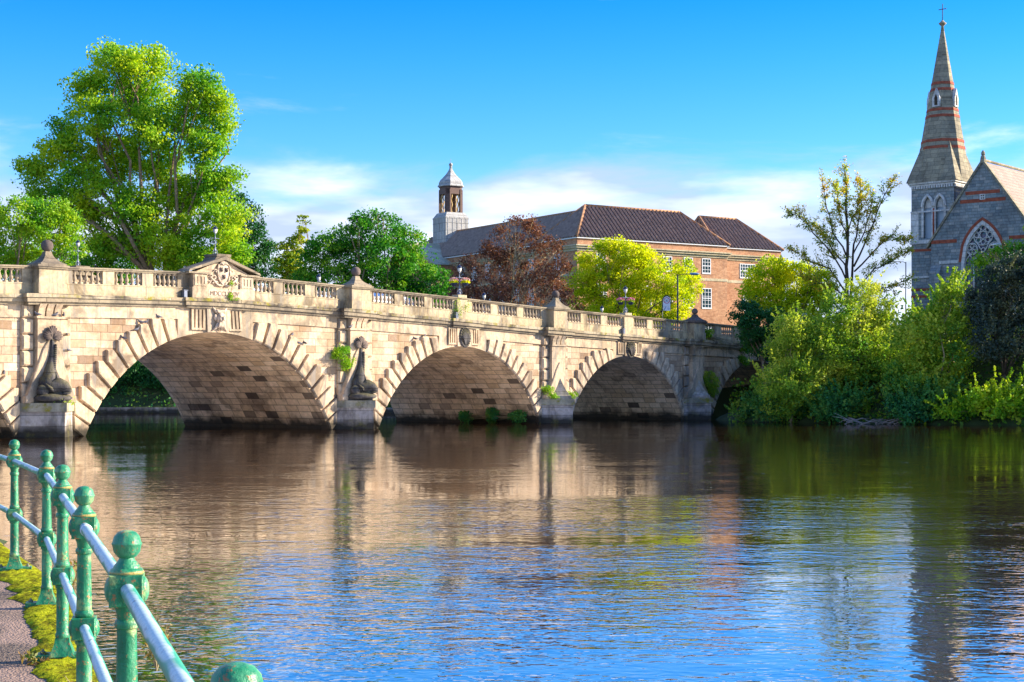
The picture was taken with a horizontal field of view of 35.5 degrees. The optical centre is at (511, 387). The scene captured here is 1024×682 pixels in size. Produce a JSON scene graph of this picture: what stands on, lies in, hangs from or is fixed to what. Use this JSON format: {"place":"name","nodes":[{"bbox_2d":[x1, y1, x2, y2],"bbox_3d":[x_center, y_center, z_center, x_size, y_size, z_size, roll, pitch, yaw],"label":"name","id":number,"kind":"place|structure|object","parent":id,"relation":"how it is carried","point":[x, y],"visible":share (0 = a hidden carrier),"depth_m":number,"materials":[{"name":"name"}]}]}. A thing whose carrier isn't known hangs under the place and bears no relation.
{"place":"outdoors","nodes":[
{"label":"outdoors","id":0,"kind":"place"},
{"bbox_2d":[0,546,46,681],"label":"footpath","id":1,"kind":"structure","parent":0,"point":[15,633],"depth_m":11.85,"materials":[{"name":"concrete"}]},
{"bbox_2d":[18,648,50,665],"bbox_3d":[-3.236,1.850,10.860,0.223,0.164,0.238,0,0,0],"label":"weed plant","id":2,"kind":"object","parent":1,"relation":"on","point":[31,658],"visible":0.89,"depth_m":10.84,"materials":[{"name":"green plant"}]},
{"bbox_2d":[0,542,97,681],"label":"moss","id":3,"kind":"object","parent":1,"relation":"on","point":[26,584],"visible":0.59,"depth_m":12.88,"materials":[{"name":"plant"}]},
{"bbox_2d":[69,556,76,593],"bbox_3d":[-4.014,1.709,14.693,0.169,0.443,0.242,0,0,25],"label":"weed plant","id":4,"kind":"object","parent":1,"relation":"on","point":[74,584],"visible":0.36,"depth_m":14.67,"materials":[{"name":"beige plant"}]},
{"bbox_2d":[0,439,262,681],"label":"riverside railing","id":5,"kind":"object","parent":1,"relation":"on","point":[126,589],"visible":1,"depth_m":8.56,"materials":[{"name":"green metal"}]},
{"bbox_2d":[141,624,174,670],"bbox_3d":[-2.405,1.748,10.888,0.239,0.367,0.205,0,0,0],"label":"weed plant","id":6,"kind":"object","parent":1,"relation":"on","point":[149,655],"visible":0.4,"depth_m":10.89,"materials":[{"name":"beige plant"}]},
{"bbox_2d":[0,413,1023,681],"bbox_3d":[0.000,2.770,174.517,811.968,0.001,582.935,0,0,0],"label":"water","id":7,"kind":"structure","parent":0,"point":[390,549],"depth_m":27.90,"materials":[{"name":"blue liquid"}]},
{"bbox_2d":[458,407,527,423],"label":"water weeds","id":8,"kind":"object","parent":7,"relation":"in","point":[517,416],"visible":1,"depth_m":124.40,"materials":[{"name":"green plant"}]},
{"bbox_2d":[0,341,1023,543],"bbox_3d":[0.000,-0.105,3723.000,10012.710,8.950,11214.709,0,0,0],"label":"ground","id":9,"kind":"structure","parent":0,"point":[721,411],"depth_m":127.09,"materials":[{"name":"green plant"}]},
{"bbox_2d":[0,193,89,280],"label":"oak tree","id":10,"kind":"object","parent":9,"relation":"on","point":[32,228],"visible":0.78,"depth_m":163.60,"materials":[{"name":"green plant"}]},
{"bbox_2d":[63,234,139,284],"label":"lime tree","id":11,"kind":"object","parent":9,"relation":"on","point":[91,262],"visible":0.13,"depth_m":181.90,"materials":[{"name":"green plant"}]},
{"bbox_2d":[106,374,138,398],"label":"riverside shrub","id":12,"kind":"object","parent":9,"relation":"on","point":[115,387],"visible":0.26,"depth_m":177.87,"materials":[{"name":"green plant"}]},
{"bbox_2d":[10,35,258,377],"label":"poplar tree","id":13,"kind":"object","parent":9,"relation":"on","point":[206,99],"visible":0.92,"depth_m":178.63,"materials":[{"name":"green plant"}]},
{"bbox_2d":[118,360,169,395],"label":"riverside tree","id":14,"kind":"object","parent":9,"relation":"on","point":[138,370],"visible":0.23,"depth_m":177.32,"materials":[{"name":"green plant"}]},
{"bbox_2d":[202,178,282,287],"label":"beech tree","id":15,"kind":"object","parent":9,"relation":"on","point":[264,247],"visible":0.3,"depth_m":199.39,"materials":[{"name":"green plant"}]},
{"bbox_2d":[95,407,393,412],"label":"quay wall","id":16,"kind":"structure","parent":9,"relation":"on","point":[143,410],"depth_m":174.41,"materials":[{"name":"stone"}]},
{"bbox_2d":[99,381,391,407],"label":"undergrowth","id":17,"kind":"object","parent":9,"relation":"on","point":[132,400],"visible":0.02,"depth_m":176.35,"materials":[{"name":"green plant"}]},
{"bbox_2d":[263,214,310,293],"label":"larch tree","id":18,"kind":"object","parent":9,"relation":"on","point":[291,248],"visible":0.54,"depth_m":189.48,"materials":[{"name":"green plant"}]},
{"bbox_2d":[285,205,454,307],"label":"maple tree","id":19,"kind":"object","parent":9,"relation":"on","point":[405,250],"visible":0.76,"depth_m":167.00,"materials":[{"name":"green plant"}]},
{"bbox_2d":[0,240,774,437],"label":"stone bridge","id":20,"kind":"structure","parent":9,"relation":"on","point":[206,351],"depth_m":108.04,"materials":[{"name":"stone"}]},
{"bbox_2d":[74,240,81,265],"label":"bridge lamp","id":21,"kind":"object","parent":20,"relation":"on","point":[77,242],"visible":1,"depth_m":108.64,"materials":[{"name":"grey paint"}]},
{"bbox_2d":[181,290,187,297],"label":"service box","id":22,"kind":"object","parent":20,"relation":"on","point":[183,293],"visible":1,"depth_m":96.82,"materials":[{"name":"grey paint"}]},
{"bbox_2d":[213,225,218,253],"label":"bridge lamp","id":23,"kind":"object","parent":20,"relation":"on","point":[215,228],"visible":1,"depth_m":99.27,"materials":[{"name":"grey paint"}]},
{"bbox_2d":[227,280,239,300],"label":"creeper","id":24,"kind":"object","parent":20,"relation":"attached to","point":[231,283],"visible":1,"depth_m":99.11,"materials":[{"name":"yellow plant"}]},
{"bbox_2d":[316,273,320,295],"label":"bridge lamp","id":25,"kind":"object","parent":20,"relation":"on","point":[318,276],"visible":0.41,"depth_m":125.70,"materials":[{"name":"grey paint"}]},
{"bbox_2d":[330,343,356,371],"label":"plant","id":26,"kind":"object","parent":20,"relation":"attached to","point":[342,351],"visible":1,"depth_m":106.51,"materials":[{"name":"green plant"}]},
{"bbox_2d":[373,293,413,304],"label":"white car","id":27,"kind":"object","parent":20,"relation":"on","point":[378,294],"visible":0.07,"depth_m":114.04,"materials":[{"name":"paint"}]},
{"bbox_2d":[456,264,462,294],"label":"bridge lamp","id":28,"kind":"object","parent":20,"relation":"on","point":[459,268],"visible":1,"depth_m":116.26,"materials":[{"name":"grey paint"}]},
{"bbox_2d":[449,277,458,285],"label":"flower basket","id":29,"kind":"object","parent":28,"relation":"hanging from","point":[453,282],"visible":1,"depth_m":116.11,"materials":[{"name":"grey paint"}]},
{"bbox_2d":[460,277,469,285],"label":"flower basket","id":30,"kind":"object","parent":28,"relation":"hanging from","point":[465,282],"visible":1,"depth_m":116.19,"materials":[{"name":"grey paint"}]},
{"bbox_2d":[452,298,471,317],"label":"creeper","id":31,"kind":"object","parent":20,"relation":"attached to","point":[457,308],"visible":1,"depth_m":115.60,"materials":[{"name":"beige plant"}]},
{"bbox_2d":[541,384,559,398],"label":"wall fern","id":32,"kind":"object","parent":20,"relation":"attached to","point":[547,388],"depth_m":122.94,"materials":[{"name":"green plant"}]},
{"bbox_2d":[566,390,577,398],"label":"wall fern","id":33,"kind":"object","parent":20,"relation":"on","point":[573,396],"depth_m":123.91,"materials":[{"name":"green plant"}]},
{"bbox_2d":[623,285,627,312],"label":"bridge lamp","id":34,"kind":"object","parent":20,"relation":"on","point":[625,288],"visible":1,"depth_m":131.80,"materials":[{"name":"grey paint"}]},
{"bbox_2d":[616,297,624,304],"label":"flower basket","id":35,"kind":"object","parent":34,"relation":"hanging from","point":[619,301],"visible":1,"depth_m":131.68,"materials":[{"name":"grey paint"}]},
{"bbox_2d":[626,297,634,304],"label":"flower basket","id":36,"kind":"object","parent":34,"relation":"hanging from","point":[632,301],"visible":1,"depth_m":131.76,"materials":[{"name":"grey paint"}]},
{"bbox_2d":[662,295,670,317],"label":"road sign","id":37,"kind":"object","parent":20,"relation":"on","point":[666,301],"visible":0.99,"depth_m":148.26,"materials":[{"name":"white metal"}]},
{"bbox_2d":[677,273,698,319],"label":"street light","id":38,"kind":"object","parent":20,"relation":"on","point":[677,289],"visible":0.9,"depth_m":153.12,"materials":[{"name":"grey metal"}]},
{"bbox_2d":[703,370,720,397],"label":"plant","id":39,"kind":"object","parent":20,"relation":"attached to","point":[708,379],"visible":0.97,"depth_m":139.98,"materials":[{"name":"green plant"}]},
{"bbox_2d":[705,328,750,366],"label":"creeper","id":40,"kind":"object","parent":20,"relation":"attached to","point":[708,331],"visible":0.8,"depth_m":143.63,"materials":[{"name":"green plant"}]},
{"bbox_2d":[446,213,586,316],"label":"copper beech tree","id":41,"kind":"object","parent":9,"relation":"on","point":[502,261],"visible":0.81,"depth_m":159.63,"materials":[{"name":"brown plant"}]},
{"bbox_2d":[381,163,785,333],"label":"brick building","id":42,"kind":"structure","parent":9,"relation":"on","point":[722,253],"depth_m":196.34,"materials":[{"name":"brick"}]},
{"bbox_2d":[527,288,533,305],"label":"window","id":43,"kind":"structure","parent":42,"relation":"in","point":[530,293],"depth_m":195.27,"materials":[{"name":"white paint"}]},
{"bbox_2d":[528,259,533,274],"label":"window","id":44,"kind":"structure","parent":42,"relation":"in","point":[528,259],"depth_m":195.32,"materials":[{"name":"white paint"}]},
{"bbox_2d":[663,256,671,271],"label":"window","id":45,"kind":"structure","parent":42,"relation":"in","point":[669,257],"depth_m":192.01,"materials":[{"name":"white paint"}]},
{"bbox_2d":[684,257,692,271],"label":"window","id":46,"kind":"structure","parent":42,"relation":"in","point":[684,257],"depth_m":193.70,"materials":[{"name":"white paint"}]},
{"bbox_2d":[702,258,710,273],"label":"window","id":47,"kind":"structure","parent":42,"relation":"in","point":[706,263],"depth_m":195.08,"materials":[{"name":"white paint"}]},
{"bbox_2d":[702,288,711,308],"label":"window","id":48,"kind":"structure","parent":42,"relation":"in","point":[707,295],"depth_m":195.15,"materials":[{"name":"white paint"}]},
{"bbox_2d":[740,264,754,277],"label":"window","id":49,"kind":"structure","parent":42,"relation":"in","point":[743,267],"depth_m":199.90,"materials":[{"name":"white paint"}]},
{"bbox_2d":[561,234,704,328],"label":"robinia tree","id":50,"kind":"object","parent":9,"relation":"on","point":[613,274],"visible":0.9,"depth_m":172.93,"materials":[{"name":"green plant"}]},
{"bbox_2d":[724,388,767,420],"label":"bank shrub","id":51,"kind":"object","parent":9,"relation":"on","point":[745,408],"visible":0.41,"depth_m":131.58,"materials":[{"name":"green plant"}]},
{"bbox_2d":[725,295,804,381],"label":"ivy bush","id":52,"kind":"object","parent":9,"relation":"on","point":[752,336],"visible":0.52,"depth_m":138.86,"materials":[{"name":"green plant"}]},
{"bbox_2d":[741,389,817,422],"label":"bank shrub","id":53,"kind":"object","parent":9,"relation":"on","point":[761,415],"visible":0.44,"depth_m":126.91,"materials":[{"name":"green plant"}]},
{"bbox_2d":[734,254,843,322],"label":"robinia tree","id":54,"kind":"object","parent":9,"relation":"on","point":[783,276],"visible":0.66,"depth_m":165.16,"materials":[{"name":"green plant"}]},
{"bbox_2d":[748,298,853,422],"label":"willow shrub","id":55,"kind":"object","parent":9,"relation":"on","point":[803,366],"visible":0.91,"depth_m":125.74,"materials":[{"name":"green plant"}]},
{"bbox_2d":[799,376,882,422],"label":"bank shrub","id":56,"kind":"object","parent":9,"relation":"on","point":[832,401],"visible":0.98,"depth_m":123.75,"materials":[{"name":"green plant"}]},
{"bbox_2d":[780,156,919,327],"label":"birch tree","id":57,"kind":"object","parent":9,"relation":"on","point":[838,210],"visible":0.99,"depth_m":142.94,"materials":[{"name":"green plant"}]},
{"bbox_2d":[813,267,909,393],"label":"willow shrub","id":58,"kind":"object","parent":9,"relation":"on","point":[862,345],"visible":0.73,"depth_m":126.72,"materials":[{"name":"green plant"}]},
{"bbox_2d":[834,413,904,423],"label":"dead branches","id":59,"kind":"object","parent":9,"relation":"on","point":[866,422],"visible":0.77,"depth_m":121.81,"materials":[{"name":"brown wood"}]},
{"bbox_2d":[728,308,1023,425],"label":"undergrowth","id":60,"kind":"object","parent":9,"relation":"on","point":[866,412],"visible":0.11,"depth_m":123.47,"materials":[{"name":"green plant"}]},
{"bbox_2d":[895,261,906,321],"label":"street light","id":61,"kind":"object","parent":9,"relation":"on","point":[905,287],"visible":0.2,"depth_m":184.97,"materials":[{"name":"grey metal"}]},
{"bbox_2d":[879,371,968,424],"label":"bank shrub","id":62,"kind":"object","parent":9,"relation":"on","point":[911,398],"visible":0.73,"depth_m":120.12,"materials":[{"name":"green plant"}]},
{"bbox_2d":[879,266,979,399],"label":"bush","id":63,"kind":"object","parent":9,"relation":"on","point":[928,335],"visible":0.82,"depth_m":122.19,"materials":[{"name":"green plant"}]},
{"bbox_2d":[906,4,1023,337],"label":"stone church","id":64,"kind":"structure","parent":9,"relation":"on","point":[961,211],"depth_m":160.78,"materials":[{"name":"stone"}]},
{"bbox_2d":[924,362,1023,423],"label":"bank shrub","id":65,"kind":"object","parent":9,"relation":"on","point":[979,399],"visible":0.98,"depth_m":117.85,"materials":[{"name":"green plant"}]},
{"bbox_2d":[961,240,1023,388],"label":"plum tree","id":66,"kind":"object","parent":9,"relation":"on","point":[995,323],"visible":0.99,"depth_m":120.20,"materials":[{"name":"green plant"}]},
{"bbox_2d":[965,238,1023,283],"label":"ash tree","id":67,"kind":"object","parent":9,"relation":"on","point":[980,261],"visible":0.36,"depth_m":139.35,"materials":[{"name":"green plant"}]},
{"bbox_2d":[0,0,1023,324],"label":"sky","id":68,"kind":"structure","parent":0,"point":[694,108],"materials":[{"name":"blue"}]}
]}

